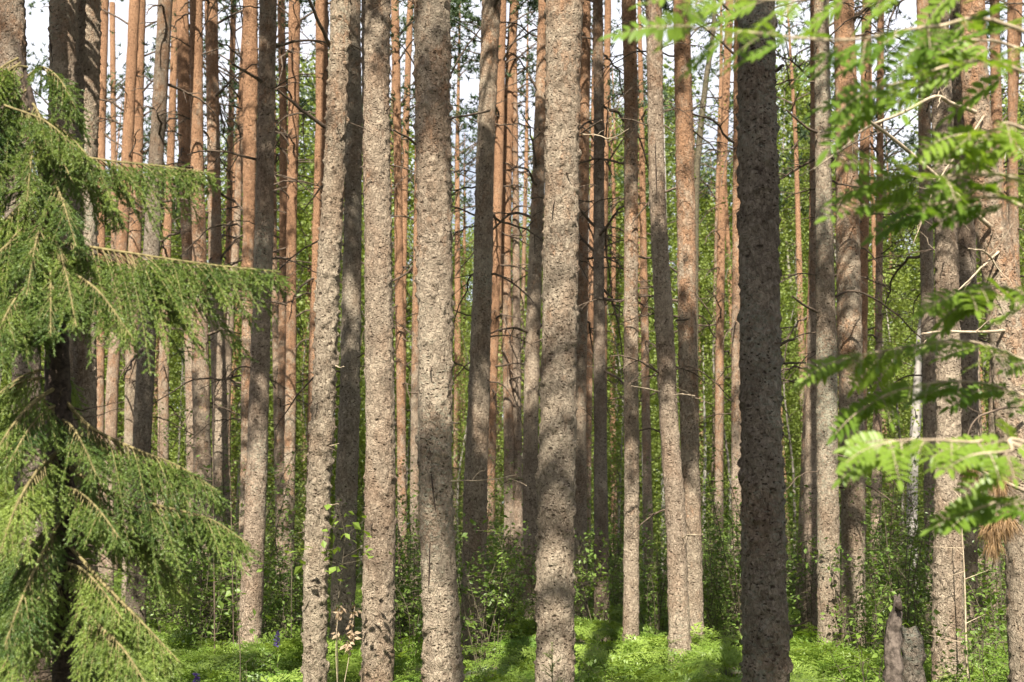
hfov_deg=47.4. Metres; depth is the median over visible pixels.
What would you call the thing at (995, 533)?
fallen branch
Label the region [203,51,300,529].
pine tree
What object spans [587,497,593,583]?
shrub
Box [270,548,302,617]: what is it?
shrub
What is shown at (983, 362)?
birch tree
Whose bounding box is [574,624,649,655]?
fern
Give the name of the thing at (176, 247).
birch tree
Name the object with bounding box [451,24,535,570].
pine tree
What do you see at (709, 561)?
shrub
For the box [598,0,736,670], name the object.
pine tree
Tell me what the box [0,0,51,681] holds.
pine tree
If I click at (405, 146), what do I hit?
pine tree
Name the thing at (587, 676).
fern
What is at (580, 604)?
shrub
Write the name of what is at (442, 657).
pine tree
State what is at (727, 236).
pine tree
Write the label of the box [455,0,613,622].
pine tree
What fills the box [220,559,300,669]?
shrub
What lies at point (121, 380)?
birch tree
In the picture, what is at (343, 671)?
fern
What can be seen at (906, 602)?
shrub
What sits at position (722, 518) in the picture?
shrub
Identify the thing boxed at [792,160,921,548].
birch tree
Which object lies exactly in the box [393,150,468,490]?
birch tree
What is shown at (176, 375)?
birch tree
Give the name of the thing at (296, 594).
shrub
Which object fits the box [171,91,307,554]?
birch tree
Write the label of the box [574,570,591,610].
shrub
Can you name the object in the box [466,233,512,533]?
birch tree
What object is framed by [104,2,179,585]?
pine tree
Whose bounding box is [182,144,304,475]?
birch tree
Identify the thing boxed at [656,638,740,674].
fern
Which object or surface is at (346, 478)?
pine tree
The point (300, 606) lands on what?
shrub
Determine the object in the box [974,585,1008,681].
shrub
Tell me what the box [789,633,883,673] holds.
fern
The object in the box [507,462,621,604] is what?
shrub
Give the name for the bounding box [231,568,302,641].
shrub
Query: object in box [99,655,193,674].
fern
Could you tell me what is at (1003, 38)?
pine tree
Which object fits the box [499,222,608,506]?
birch tree
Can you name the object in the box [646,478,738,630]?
shrub
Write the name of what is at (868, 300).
birch tree
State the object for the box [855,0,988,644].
pine tree
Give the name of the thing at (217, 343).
pine tree
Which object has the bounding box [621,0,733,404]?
birch tree
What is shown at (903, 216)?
pine tree
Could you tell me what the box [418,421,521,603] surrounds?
shrub
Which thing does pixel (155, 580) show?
shrub
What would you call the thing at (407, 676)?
fern
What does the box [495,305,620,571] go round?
birch tree
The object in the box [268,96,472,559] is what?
birch tree
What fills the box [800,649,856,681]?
fern
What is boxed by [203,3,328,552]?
pine tree
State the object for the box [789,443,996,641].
shrub
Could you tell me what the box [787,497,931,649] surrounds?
shrub
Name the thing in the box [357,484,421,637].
shrub
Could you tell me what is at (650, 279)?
birch tree
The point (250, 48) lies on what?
pine tree
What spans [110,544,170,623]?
shrub
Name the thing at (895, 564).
shrub
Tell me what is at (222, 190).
pine tree
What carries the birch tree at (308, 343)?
on the ground
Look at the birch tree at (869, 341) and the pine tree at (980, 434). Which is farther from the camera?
the birch tree at (869, 341)
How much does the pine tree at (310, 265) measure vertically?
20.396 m
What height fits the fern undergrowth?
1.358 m
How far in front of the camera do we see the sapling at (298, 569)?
8.43 m
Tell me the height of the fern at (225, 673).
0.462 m
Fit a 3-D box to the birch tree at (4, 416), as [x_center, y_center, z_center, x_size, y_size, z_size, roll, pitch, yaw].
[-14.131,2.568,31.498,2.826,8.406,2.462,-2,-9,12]
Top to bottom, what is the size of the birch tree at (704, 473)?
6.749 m
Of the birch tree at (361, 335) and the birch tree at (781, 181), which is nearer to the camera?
the birch tree at (781, 181)
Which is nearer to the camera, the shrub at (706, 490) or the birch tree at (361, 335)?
the shrub at (706, 490)
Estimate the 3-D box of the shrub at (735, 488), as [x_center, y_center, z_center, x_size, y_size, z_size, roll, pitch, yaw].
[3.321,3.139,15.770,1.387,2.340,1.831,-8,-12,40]
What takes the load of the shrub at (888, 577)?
on the ground
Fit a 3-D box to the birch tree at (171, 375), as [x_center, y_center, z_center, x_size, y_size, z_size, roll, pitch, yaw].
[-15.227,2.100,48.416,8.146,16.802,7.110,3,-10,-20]
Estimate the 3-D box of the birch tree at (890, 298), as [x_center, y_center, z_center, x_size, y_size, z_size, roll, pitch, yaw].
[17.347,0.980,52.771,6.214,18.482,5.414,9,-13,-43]
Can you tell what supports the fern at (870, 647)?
on the ground
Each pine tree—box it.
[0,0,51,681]
[0,0,109,583]
[44,0,78,661]
[72,0,114,681]
[96,0,143,571]
[96,0,176,591]
[97,0,236,602]
[98,0,233,605]
[102,0,215,640]
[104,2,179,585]
[105,117,206,362]
[106,94,151,438]
[106,105,177,523]
[109,57,225,526]
[130,0,286,563]
[137,0,275,638]
[137,0,287,499]
[138,0,314,610]
[149,0,321,649]
[174,95,242,314]
[187,0,360,678]
[203,0,311,527]
[203,0,314,430]
[203,0,398,612]
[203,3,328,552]
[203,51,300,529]
[203,143,278,304]
[222,0,311,590]
[225,103,315,553]
[274,0,411,673]
[275,0,364,509]
[276,0,370,681]
[276,123,314,354]
[285,0,361,547]
[328,0,464,606]
[359,0,414,681]
[361,0,478,405]
[361,0,481,607]
[364,11,415,446]
[370,0,524,681]
[390,1,524,584]
[394,0,540,610]
[402,0,544,660]
[450,0,535,607]
[450,0,542,611]
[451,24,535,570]
[451,133,522,566]
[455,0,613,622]
[473,0,542,468]
[507,0,644,641]
[513,0,654,641]
[518,0,694,495]
[523,0,646,598]
[532,0,627,681]
[578,0,711,662]
[586,0,678,602]
[589,57,674,574]
[590,1,704,561]
[590,52,664,575]
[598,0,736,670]
[608,0,733,671]
[640,0,809,630]
[647,92,732,510]
[649,0,776,601]
[664,0,733,562]
[664,43,781,449]
[670,146,732,522]
[727,58,809,580]
[729,0,895,646]
[735,0,814,681]
[775,0,921,680]
[775,1,834,445]
[776,0,913,610]
[777,0,931,602]
[778,0,979,649]
[791,144,875,506]
[796,12,931,558]
[799,0,1023,681]
[832,0,906,589]
[833,118,931,528]
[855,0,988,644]
[874,150,933,277]
[882,0,1022,656]
[884,20,1006,478]
[893,0,1023,413]
[920,0,1023,657]
[928,0,967,681]
[949,0,1023,618]
[976,0,1023,632]
[985,0,1023,600]
[987,0,1023,279]
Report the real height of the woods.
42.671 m
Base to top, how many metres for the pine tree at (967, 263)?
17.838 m
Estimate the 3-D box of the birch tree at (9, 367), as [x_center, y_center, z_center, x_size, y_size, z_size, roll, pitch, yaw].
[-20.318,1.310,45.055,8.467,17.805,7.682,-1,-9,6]
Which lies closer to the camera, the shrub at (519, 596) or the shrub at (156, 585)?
the shrub at (156, 585)
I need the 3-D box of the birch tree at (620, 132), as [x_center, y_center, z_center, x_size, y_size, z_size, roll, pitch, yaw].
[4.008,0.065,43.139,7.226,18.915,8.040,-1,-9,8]
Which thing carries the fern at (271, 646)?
on the ground
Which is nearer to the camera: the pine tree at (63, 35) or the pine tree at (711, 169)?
the pine tree at (63, 35)
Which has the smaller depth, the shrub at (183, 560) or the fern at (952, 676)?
the fern at (952, 676)
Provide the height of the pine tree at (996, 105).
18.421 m
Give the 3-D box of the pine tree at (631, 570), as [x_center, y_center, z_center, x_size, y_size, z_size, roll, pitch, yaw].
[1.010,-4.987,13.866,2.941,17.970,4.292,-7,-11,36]
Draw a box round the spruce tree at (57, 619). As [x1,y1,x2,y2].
[0,42,296,681]
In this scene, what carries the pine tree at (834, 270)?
on the ground
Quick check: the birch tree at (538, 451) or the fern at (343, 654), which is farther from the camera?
the birch tree at (538, 451)
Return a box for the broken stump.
[882,594,926,681]
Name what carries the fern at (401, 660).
on the ground
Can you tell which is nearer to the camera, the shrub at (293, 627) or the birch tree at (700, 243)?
the shrub at (293, 627)
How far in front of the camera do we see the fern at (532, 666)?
10.90 m
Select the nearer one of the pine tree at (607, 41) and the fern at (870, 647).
the fern at (870, 647)
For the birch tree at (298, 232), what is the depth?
38.41 m
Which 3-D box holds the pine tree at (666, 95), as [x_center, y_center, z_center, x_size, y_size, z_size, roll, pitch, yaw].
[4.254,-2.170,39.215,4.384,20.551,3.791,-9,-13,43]
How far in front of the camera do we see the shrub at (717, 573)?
19.05 m
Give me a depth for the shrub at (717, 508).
25.39 m
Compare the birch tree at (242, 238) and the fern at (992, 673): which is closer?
the fern at (992, 673)
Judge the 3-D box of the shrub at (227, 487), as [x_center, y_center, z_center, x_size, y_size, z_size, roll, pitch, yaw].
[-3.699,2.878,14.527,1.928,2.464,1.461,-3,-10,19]
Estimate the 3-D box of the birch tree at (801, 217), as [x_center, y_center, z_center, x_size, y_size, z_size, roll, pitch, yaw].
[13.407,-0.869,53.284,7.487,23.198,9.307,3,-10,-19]
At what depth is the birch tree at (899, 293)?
52.32 m
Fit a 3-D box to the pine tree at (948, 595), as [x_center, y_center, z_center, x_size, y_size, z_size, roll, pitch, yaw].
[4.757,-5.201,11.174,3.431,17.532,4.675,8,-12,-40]
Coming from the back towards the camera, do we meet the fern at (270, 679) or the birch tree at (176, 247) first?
the birch tree at (176, 247)
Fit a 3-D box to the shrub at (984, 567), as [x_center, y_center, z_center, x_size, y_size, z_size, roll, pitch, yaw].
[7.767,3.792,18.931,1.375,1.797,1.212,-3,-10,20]
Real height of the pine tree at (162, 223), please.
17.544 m
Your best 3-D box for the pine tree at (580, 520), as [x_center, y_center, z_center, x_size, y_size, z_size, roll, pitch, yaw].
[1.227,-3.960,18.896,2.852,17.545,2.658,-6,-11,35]
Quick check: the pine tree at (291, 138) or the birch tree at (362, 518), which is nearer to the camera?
the pine tree at (291, 138)
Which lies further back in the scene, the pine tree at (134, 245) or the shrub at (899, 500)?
the pine tree at (134, 245)
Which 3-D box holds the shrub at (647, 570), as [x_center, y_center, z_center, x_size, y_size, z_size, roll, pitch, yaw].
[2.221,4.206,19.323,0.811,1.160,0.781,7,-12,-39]
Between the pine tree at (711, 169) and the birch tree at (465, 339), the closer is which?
the birch tree at (465, 339)
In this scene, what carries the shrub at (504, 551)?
on the ground
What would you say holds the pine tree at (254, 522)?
on the ground
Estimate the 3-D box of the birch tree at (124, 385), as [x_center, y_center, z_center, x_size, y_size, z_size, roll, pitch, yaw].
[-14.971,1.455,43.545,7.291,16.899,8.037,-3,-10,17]
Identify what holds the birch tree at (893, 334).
on the ground
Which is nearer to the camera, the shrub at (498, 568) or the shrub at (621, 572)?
the shrub at (498, 568)
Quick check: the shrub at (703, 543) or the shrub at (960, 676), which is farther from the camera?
the shrub at (703, 543)
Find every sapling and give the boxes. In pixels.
[191,359,244,680]
[196,557,270,681]
[200,386,246,648]
[284,504,391,678]
[921,609,988,681]
[930,484,987,681]
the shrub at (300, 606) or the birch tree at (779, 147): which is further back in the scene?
the birch tree at (779, 147)
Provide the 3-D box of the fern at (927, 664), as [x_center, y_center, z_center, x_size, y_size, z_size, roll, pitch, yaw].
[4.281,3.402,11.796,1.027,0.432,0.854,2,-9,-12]
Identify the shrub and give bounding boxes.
[98,494,198,629]
[99,402,229,631]
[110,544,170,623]
[114,465,238,638]
[116,498,195,630]
[116,543,203,627]
[117,537,202,665]
[127,543,221,646]
[141,546,206,655]
[144,475,281,649]
[147,488,266,648]
[156,548,240,653]
[158,408,305,650]
[169,552,240,649]
[181,537,265,646]
[212,543,301,630]
[214,430,308,614]
[216,653,263,677]
[218,457,305,617]
[219,488,301,625]
[219,586,236,644]
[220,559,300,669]
[220,651,289,681]
[228,459,364,671]
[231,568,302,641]
[247,610,299,681]
[261,567,301,641]
[262,577,297,635]
[264,504,361,640]
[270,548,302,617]
[270,558,302,623]
[295,433,420,644]
[299,450,460,638]
[339,541,422,677]
[355,532,421,635]
[356,526,421,625]
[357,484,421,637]
[360,549,421,636]
[394,578,422,644]
[394,581,418,639]
[396,542,457,659]
[406,658,421,681]
[408,499,536,668]
[413,528,508,610]
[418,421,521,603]
[452,455,520,595]
[455,478,575,641]
[456,498,533,622]
[457,496,522,611]
[457,542,535,668]
[458,514,503,604]
[463,663,499,681]
[486,544,517,610]
[488,521,534,637]
[497,563,522,613]
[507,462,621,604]
[508,545,620,657]
[508,546,598,646]
[574,516,651,640]
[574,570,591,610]
[574,574,592,623]
[574,650,642,681]
[587,422,666,603]
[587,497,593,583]
[587,502,640,614]
[587,528,619,598]
[587,529,642,604]
[587,568,622,619]
[588,547,622,600]
[604,524,703,635]
[609,531,646,619]
[609,538,642,602]
[609,541,652,621]
[610,551,641,605]
[639,501,667,605]
[639,510,666,605]
[639,545,667,636]
[639,559,664,621]
[640,511,740,634]
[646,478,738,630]
[647,445,810,646]
[655,488,738,631]
[655,517,737,642]
[662,507,741,643]
[662,514,727,625]
[701,478,786,638]
[701,484,730,555]
[701,487,730,577]
[702,507,803,651]
[702,522,729,605]
[703,520,728,612]
[703,548,740,644]
[709,487,814,645]
[710,520,814,644]
[785,446,871,598]
[786,496,883,641]
[786,531,840,570]
[786,536,796,598]
[786,540,797,607]
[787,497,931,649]
[787,562,796,606]
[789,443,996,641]
[791,671,822,681]
[792,653,804,674]
[799,537,930,672]
[810,538,914,647]
[817,591,908,681]
[820,590,888,673]
[834,458,975,671]
[839,430,1003,614]
[840,473,933,639]
[843,553,931,669]
[846,634,882,681]
[865,457,982,585]
[865,474,923,590]
[865,508,933,647]
[865,519,932,637]
[867,534,930,645]
[869,488,996,644]
[877,533,924,614]
[878,551,931,633]
[879,502,1006,666]
[896,466,1006,615]
[901,590,931,661]
[915,577,1006,675]
[916,562,930,623]
[923,504,1005,648]
[932,632,989,681]
[933,642,975,681]
[948,623,1008,681]
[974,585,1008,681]
[978,526,1004,605]
[979,558,1006,661]
[988,564,1006,646]
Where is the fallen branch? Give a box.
[936,441,1023,564]
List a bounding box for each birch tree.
[0,170,43,497]
[0,176,127,493]
[0,180,43,569]
[0,185,43,549]
[0,191,123,573]
[0,293,13,509]
[0,345,44,511]
[8,194,121,474]
[9,192,179,568]
[104,146,297,563]
[104,168,153,487]
[104,197,211,553]
[104,203,184,573]
[104,209,210,578]
[104,222,209,490]
[104,256,185,583]
[117,184,273,578]
[151,308,209,553]
[152,223,241,466]
[155,122,309,569]
[168,62,395,579]
[169,224,184,451]
[170,200,242,508]
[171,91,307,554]
[173,140,307,512]
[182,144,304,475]
[205,48,364,566]
[210,68,409,577]
[210,297,274,578]
[264,297,337,580]
[265,260,407,587]
[268,48,364,501]
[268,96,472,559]
[268,126,363,567]
[268,130,409,567]
[268,148,334,545]
[271,159,411,576]
[296,93,410,508]
[297,167,410,550]
[329,121,503,576]
[332,110,452,519]
[357,159,452,555]
[358,320,459,577]
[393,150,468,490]
[393,229,503,549]
[395,248,473,555]
[396,201,468,511]
[419,253,503,546]
[452,210,541,530]
[452,262,503,519]
[452,297,503,588]
[457,293,540,578]
[466,201,593,555]
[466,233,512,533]
[495,215,542,553]
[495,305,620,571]
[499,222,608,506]
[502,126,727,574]
[502,153,622,515]
[502,207,528,475]
[502,296,608,524]
[587,95,644,416]
[587,258,677,597]
[589,104,706,565]
[589,122,655,521]
[589,132,700,549]
[591,57,798,566]
[591,101,679,526]
[591,105,728,580]
[591,294,666,576]
[607,82,732,564]
[617,165,731,516]
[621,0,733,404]
[623,171,798,559]
[638,80,712,586]
[638,303,713,567]
[649,152,732,500]
[652,204,794,552]
[657,349,730,582]
[659,250,797,578]
[676,174,732,518]
[698,133,839,564]
[699,180,804,531]
[702,93,805,517]
[702,114,807,561]
[706,43,908,570]
[706,194,782,473]
[707,66,894,537]
[778,73,835,468]
[778,139,893,525]
[779,84,884,530]
[780,278,840,584]
[783,279,889,571]
[785,125,922,545]
[791,161,920,514]
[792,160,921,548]
[833,200,934,568]
[839,153,934,561]
[839,179,921,526]
[840,263,923,582]
[867,161,987,554]
[867,163,989,601]
[867,169,909,478]
[867,177,987,561]
[869,105,987,542]
[885,192,988,516]
[892,121,1022,524]
[894,288,984,543]
[919,167,1023,500]
[921,77,1023,536]
[976,112,1023,290]
[976,264,989,540]
[977,70,1023,417]
[978,57,1023,374]
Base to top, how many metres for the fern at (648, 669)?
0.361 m
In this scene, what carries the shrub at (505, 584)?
on the ground
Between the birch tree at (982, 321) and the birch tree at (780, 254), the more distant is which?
the birch tree at (780, 254)
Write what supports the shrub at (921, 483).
on the ground
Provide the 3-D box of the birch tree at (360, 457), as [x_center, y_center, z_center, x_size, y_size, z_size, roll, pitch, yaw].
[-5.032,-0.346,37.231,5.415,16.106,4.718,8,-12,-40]
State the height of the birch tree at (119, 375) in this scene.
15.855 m
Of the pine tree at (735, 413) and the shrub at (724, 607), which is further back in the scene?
the pine tree at (735, 413)
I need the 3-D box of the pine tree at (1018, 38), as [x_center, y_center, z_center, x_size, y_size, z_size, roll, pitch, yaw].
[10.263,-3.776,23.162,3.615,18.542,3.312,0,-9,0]
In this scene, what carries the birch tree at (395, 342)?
on the ground
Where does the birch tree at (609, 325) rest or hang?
on the ground
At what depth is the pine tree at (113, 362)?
23.76 m
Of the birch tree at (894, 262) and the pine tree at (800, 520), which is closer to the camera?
the pine tree at (800, 520)
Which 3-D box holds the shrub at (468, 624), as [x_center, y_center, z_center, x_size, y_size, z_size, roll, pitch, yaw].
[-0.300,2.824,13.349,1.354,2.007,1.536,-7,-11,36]
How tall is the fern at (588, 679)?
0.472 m
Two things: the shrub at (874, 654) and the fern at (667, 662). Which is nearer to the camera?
the shrub at (874, 654)
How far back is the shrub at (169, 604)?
15.62 m
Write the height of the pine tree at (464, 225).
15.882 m
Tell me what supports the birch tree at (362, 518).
on the ground
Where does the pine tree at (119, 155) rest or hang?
on the ground
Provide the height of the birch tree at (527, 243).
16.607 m
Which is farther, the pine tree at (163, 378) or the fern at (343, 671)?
the pine tree at (163, 378)
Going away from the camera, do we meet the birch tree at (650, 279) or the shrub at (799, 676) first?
the shrub at (799, 676)
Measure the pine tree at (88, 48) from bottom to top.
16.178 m
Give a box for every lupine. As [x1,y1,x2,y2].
[192,673,200,681]
[255,631,296,675]
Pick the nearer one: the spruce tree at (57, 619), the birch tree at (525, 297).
the spruce tree at (57, 619)
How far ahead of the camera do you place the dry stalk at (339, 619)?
8.09 m
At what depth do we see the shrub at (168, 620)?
14.69 m
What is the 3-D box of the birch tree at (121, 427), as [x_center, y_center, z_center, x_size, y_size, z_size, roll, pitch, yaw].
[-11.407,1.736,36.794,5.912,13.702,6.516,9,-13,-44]
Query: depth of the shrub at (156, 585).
16.91 m
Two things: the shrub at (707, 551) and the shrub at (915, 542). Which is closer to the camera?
the shrub at (915, 542)
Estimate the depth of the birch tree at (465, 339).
31.85 m
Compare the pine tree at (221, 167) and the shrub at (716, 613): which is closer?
the shrub at (716, 613)
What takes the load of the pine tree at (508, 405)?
on the ground
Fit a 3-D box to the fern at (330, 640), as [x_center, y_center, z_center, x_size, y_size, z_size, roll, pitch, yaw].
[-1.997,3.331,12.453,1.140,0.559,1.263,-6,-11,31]
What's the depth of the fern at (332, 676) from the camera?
10.86 m
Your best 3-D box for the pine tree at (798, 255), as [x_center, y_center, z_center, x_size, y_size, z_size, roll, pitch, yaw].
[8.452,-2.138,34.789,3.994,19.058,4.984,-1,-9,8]
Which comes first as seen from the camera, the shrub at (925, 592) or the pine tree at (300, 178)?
the shrub at (925, 592)
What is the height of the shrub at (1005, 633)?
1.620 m
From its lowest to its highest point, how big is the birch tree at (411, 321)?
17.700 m
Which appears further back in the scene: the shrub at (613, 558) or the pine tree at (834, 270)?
the pine tree at (834, 270)
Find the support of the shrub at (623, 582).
on the ground
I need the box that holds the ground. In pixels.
[2,541,1006,681]
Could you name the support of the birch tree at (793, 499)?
on the ground
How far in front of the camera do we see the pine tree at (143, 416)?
16.81 m
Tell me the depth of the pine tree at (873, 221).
36.99 m
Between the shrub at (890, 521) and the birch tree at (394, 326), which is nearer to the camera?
the shrub at (890, 521)
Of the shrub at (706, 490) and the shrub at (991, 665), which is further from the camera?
the shrub at (706, 490)
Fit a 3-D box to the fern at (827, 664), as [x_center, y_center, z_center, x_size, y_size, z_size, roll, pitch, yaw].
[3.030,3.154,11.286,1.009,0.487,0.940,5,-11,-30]
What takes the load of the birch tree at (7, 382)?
on the ground
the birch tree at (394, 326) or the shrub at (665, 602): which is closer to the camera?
the shrub at (665, 602)
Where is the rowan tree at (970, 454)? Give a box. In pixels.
[598,0,1023,537]
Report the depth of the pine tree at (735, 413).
19.26 m
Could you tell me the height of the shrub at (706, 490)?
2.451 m
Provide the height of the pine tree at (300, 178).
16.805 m
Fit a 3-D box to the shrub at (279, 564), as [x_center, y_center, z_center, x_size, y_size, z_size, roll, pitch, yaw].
[-2.507,2.397,12.899,2.099,2.735,1.537,-3,-10,19]
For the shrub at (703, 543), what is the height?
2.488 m
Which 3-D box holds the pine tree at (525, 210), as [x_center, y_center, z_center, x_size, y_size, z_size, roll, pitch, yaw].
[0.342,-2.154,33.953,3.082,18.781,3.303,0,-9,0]
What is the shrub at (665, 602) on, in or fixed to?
on the ground
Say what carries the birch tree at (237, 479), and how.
on the ground
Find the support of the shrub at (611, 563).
on the ground
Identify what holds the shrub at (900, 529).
on the ground
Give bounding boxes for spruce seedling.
[542,644,563,681]
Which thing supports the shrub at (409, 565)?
on the ground
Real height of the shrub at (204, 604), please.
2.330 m
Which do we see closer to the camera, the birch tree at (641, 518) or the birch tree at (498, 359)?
the birch tree at (641, 518)
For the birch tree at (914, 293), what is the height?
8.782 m
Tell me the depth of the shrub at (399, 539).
15.63 m
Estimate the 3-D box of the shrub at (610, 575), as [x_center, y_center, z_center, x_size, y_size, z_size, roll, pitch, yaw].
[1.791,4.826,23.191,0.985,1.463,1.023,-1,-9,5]
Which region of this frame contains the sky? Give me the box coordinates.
[25,0,1023,533]
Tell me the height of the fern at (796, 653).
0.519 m
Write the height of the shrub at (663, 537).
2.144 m
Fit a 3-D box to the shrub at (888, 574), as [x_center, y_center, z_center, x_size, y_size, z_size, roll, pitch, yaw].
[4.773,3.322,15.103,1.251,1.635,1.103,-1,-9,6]
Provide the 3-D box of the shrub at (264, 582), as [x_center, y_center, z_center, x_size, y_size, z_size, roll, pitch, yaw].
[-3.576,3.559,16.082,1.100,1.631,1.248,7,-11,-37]
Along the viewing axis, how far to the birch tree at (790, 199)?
54.46 m
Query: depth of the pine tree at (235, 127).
34.34 m
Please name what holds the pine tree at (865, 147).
on the ground
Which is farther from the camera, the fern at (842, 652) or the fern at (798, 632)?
the fern at (798, 632)
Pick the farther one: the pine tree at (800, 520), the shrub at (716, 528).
the pine tree at (800, 520)
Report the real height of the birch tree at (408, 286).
16.180 m
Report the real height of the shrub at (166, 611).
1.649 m
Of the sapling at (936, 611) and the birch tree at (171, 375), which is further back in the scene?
the birch tree at (171, 375)
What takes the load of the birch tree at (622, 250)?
on the ground
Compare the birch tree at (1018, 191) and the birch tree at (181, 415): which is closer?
the birch tree at (181, 415)
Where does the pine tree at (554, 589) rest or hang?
on the ground
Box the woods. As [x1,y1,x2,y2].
[1,59,922,560]
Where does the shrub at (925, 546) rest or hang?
on the ground
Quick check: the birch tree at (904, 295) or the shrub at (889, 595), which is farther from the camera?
the birch tree at (904, 295)
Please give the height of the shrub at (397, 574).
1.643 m
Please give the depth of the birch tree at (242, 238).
52.31 m
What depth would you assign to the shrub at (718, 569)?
15.22 m
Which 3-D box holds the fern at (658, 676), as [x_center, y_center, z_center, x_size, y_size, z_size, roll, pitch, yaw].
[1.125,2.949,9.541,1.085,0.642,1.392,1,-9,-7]
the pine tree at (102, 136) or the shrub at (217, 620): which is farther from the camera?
the pine tree at (102, 136)
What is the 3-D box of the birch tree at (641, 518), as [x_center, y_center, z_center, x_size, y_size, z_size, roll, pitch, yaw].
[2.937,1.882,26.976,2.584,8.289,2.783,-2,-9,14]
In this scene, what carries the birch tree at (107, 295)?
on the ground
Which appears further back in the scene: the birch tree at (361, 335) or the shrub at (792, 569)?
the birch tree at (361, 335)
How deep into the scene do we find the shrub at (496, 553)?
23.60 m
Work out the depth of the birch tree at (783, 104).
47.38 m
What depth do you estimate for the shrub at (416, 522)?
16.48 m
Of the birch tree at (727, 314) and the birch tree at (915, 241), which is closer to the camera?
the birch tree at (915, 241)
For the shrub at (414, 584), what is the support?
on the ground
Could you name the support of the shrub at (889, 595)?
on the ground
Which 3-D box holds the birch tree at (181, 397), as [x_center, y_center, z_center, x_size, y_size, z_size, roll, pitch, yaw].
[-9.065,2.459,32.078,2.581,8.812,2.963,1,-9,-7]
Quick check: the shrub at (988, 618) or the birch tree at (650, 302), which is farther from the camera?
the birch tree at (650, 302)
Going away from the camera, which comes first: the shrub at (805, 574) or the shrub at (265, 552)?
the shrub at (805, 574)
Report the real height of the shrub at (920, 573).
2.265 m
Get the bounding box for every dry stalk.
[331,606,345,681]
[340,605,361,681]
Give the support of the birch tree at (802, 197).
on the ground
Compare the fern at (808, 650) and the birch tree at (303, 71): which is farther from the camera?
the birch tree at (303, 71)
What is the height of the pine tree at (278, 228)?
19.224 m
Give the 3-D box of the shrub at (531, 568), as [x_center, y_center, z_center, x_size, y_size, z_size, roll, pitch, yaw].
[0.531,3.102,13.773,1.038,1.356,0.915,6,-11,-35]
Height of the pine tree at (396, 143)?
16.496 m
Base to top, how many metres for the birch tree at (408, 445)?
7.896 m
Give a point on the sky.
(37, 25)
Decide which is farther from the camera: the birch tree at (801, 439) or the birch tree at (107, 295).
the birch tree at (107, 295)
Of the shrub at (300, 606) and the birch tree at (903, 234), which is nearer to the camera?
the shrub at (300, 606)
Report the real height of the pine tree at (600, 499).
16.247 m
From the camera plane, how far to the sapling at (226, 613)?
12.84 m
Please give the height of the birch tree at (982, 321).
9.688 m
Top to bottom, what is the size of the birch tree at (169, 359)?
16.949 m
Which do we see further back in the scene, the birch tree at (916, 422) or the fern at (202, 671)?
the birch tree at (916, 422)
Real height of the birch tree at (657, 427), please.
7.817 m
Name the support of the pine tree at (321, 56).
on the ground
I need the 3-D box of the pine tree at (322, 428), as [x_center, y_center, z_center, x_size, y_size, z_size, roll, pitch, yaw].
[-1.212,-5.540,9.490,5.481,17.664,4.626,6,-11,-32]
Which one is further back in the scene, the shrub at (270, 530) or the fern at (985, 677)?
the shrub at (270, 530)
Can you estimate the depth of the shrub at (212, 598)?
14.29 m
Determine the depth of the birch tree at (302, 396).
30.41 m
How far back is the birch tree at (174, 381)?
52.67 m
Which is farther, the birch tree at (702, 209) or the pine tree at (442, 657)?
the birch tree at (702, 209)
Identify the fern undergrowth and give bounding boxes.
[0,569,1007,681]
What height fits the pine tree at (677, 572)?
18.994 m
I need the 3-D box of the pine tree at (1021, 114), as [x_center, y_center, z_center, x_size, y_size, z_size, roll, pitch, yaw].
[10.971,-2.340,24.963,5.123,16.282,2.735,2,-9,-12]
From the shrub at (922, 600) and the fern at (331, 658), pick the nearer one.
the fern at (331, 658)
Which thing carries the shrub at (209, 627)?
on the ground
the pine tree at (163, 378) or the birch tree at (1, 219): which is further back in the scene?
the birch tree at (1, 219)
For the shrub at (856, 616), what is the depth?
11.85 m
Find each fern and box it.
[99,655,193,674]
[139,651,298,681]
[197,631,289,672]
[198,663,274,681]
[203,645,298,677]
[232,659,302,681]
[246,636,357,678]
[254,640,301,666]
[261,667,302,681]
[269,627,358,659]
[289,666,348,681]
[326,655,360,681]
[328,661,404,680]
[332,645,360,673]
[392,673,420,681]
[394,621,514,678]
[396,664,521,681]
[474,666,577,681]
[496,656,584,680]
[497,672,534,681]
[530,668,614,681]
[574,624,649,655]
[575,668,606,681]
[592,661,727,681]
[592,665,713,681]
[608,637,667,665]
[622,663,673,678]
[626,644,730,677]
[628,622,739,665]
[630,642,739,678]
[634,636,666,671]
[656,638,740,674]
[658,629,741,677]
[665,659,740,681]
[672,663,740,681]
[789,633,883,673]
[790,622,856,662]
[790,644,825,681]
[790,659,823,681]
[790,677,842,681]
[792,642,875,675]
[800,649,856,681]
[808,662,883,681]
[809,641,884,681]
[812,636,930,675]
[882,658,931,681]
[923,654,931,679]
[928,645,1007,665]
[932,666,996,681]
[966,658,1004,681]
[967,667,1008,681]
[971,665,1008,681]
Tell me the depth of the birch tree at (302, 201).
35.76 m
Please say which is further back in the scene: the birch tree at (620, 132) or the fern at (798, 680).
the birch tree at (620, 132)
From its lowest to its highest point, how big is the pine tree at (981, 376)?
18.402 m
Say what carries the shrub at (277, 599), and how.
on the ground
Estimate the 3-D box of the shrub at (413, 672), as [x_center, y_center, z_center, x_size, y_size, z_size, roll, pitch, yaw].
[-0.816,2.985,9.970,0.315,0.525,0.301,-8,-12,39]
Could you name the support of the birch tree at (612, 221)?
on the ground
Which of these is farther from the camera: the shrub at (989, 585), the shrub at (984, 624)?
the shrub at (989, 585)
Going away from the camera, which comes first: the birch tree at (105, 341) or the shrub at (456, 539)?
the shrub at (456, 539)
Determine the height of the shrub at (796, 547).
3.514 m
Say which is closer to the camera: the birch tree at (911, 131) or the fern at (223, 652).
the fern at (223, 652)

